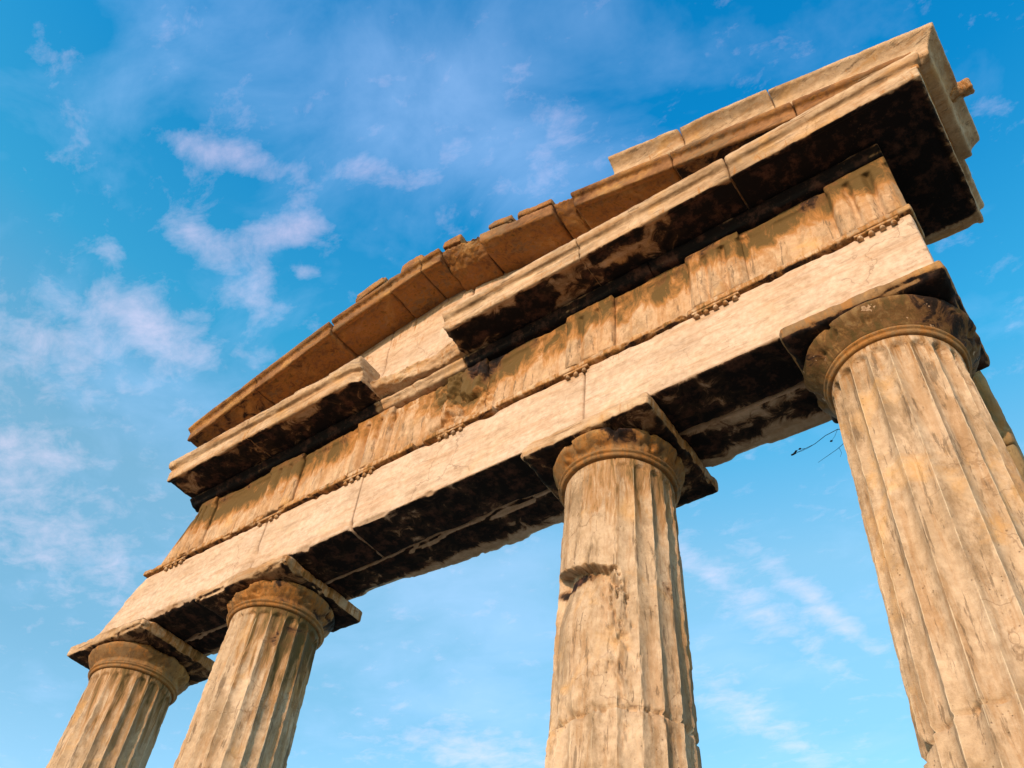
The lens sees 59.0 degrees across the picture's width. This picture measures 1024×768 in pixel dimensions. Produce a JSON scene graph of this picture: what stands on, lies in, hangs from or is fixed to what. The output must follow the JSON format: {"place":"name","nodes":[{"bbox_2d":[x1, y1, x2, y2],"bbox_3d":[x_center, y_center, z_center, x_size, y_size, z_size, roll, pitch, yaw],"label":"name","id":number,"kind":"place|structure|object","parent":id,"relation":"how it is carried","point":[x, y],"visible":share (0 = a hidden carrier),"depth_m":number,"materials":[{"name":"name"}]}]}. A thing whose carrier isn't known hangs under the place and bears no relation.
{"place":"outdoors","nodes":[
{"label":"outdoors","id":0,"kind":"place"},
{"bbox_2d":[0,0,1023,767],"label":"sky","id":1,"kind":"structure","parent":0,"point":[191,191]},
{"bbox_2d":[972,371,1023,481],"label":"stone pier","id":2,"kind":"structure","parent":0,"point":[993,407],"depth_m":7.12,"materials":[{"name":"beige stone"}]},
{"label":"pavement","id":3,"kind":"structure","parent":0,"visible":0},
{"bbox_2d":[46,617,213,767],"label":"marble column","id":4,"kind":"structure","parent":3,"relation":"on","point":[143,673],"depth_m":10.45,"materials":[{"name":"beige stone"}]},
{"bbox_2d":[173,554,361,767],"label":"marble column","id":5,"kind":"structure","parent":3,"relation":"on","point":[283,616],"depth_m":9.10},
{"bbox_2d":[521,392,717,767],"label":"marble column","id":6,"kind":"structure","parent":3,"relation":"on","point":[623,481],"depth_m":6.72,"materials":[{"name":"beige stone"}]},
{"bbox_2d":[101,204,933,655],"bbox_3d":[-0.665,1.207,9.410,10.206,0.860,1.132,-26,-56,26],"label":"architrave","id":7,"kind":"object","parent":6,"relation":"on","point":[719,380],"visible":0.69,"depth_m":8.57,"materials":[{"name":"stone"}]},
{"bbox_2d":[162,143,905,562],"bbox_3d":[-0.377,0.463,9.929,9.560,0.963,1.192,-26,-56,26],"label":"frieze","id":8,"kind":"object","parent":7,"relation":"on","point":[828,205],"visible":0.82,"depth_m":9.07,"materials":[{"name":"stone"}]},
{"bbox_2d":[167,356,381,497],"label":"cornice","id":9,"kind":"structure","parent":8,"relation":"on","point":[343,392],"depth_m":10.94,"materials":[{"name":"stone"}]},
{"bbox_2d":[370,340,466,398],"bbox_3d":[-0.938,-0.139,10.352,1.313,0.423,0.615,-26,-56,26],"label":"broken stone","id":10,"kind":"object","parent":8,"relation":"on","point":[383,387],"visible":0.42,"depth_m":10.20,"materials":[{"name":"stone"}]},
{"bbox_2d":[442,51,983,354],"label":"cornice","id":11,"kind":"structure","parent":8,"relation":"on","point":[890,110],"depth_m":8.32,"materials":[{"name":"stone"}]},
{"bbox_2d":[357,268,520,377],"bbox_3d":[-0.222,-0.792,10.835,8.505,1.684,0.409,-26,-56,26],"label":"tympanum","id":12,"kind":"object","parent":11,"relation":"on","point":[422,337],"visible":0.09,"depth_m":11.27,"materials":[{"name":"stone"}]},
{"bbox_2d":[187,255,446,447],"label":"raking cornice","id":13,"kind":"structure","parent":12,"relation":"attached to","point":[379,310],"depth_m":11.82,"materials":[{"name":"stone"}]},
{"bbox_2d":[420,22,979,298],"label":"raking cornice","id":14,"kind":"structure","parent":11,"relation":"on","point":[646,170],"depth_m":9.11,"materials":[{"name":"stone"}]},
{"bbox_2d":[779,260,1023,767],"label":"marble column","id":15,"kind":"structure","parent":3,"relation":"on","point":[889,370],"depth_m":5.55,"materials":[{"name":"beige stone"}]},
{"bbox_2d":[791,429,842,461],"bbox_3d":[2.878,0.528,8.101,0.805,0.334,0.058,-26,-56,26],"label":"bare shrub","id":16,"kind":"object","parent":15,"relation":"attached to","point":[795,452],"visible":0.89,"depth_m":8.25,"materials":[{"name":"brown plant"}]}
]}

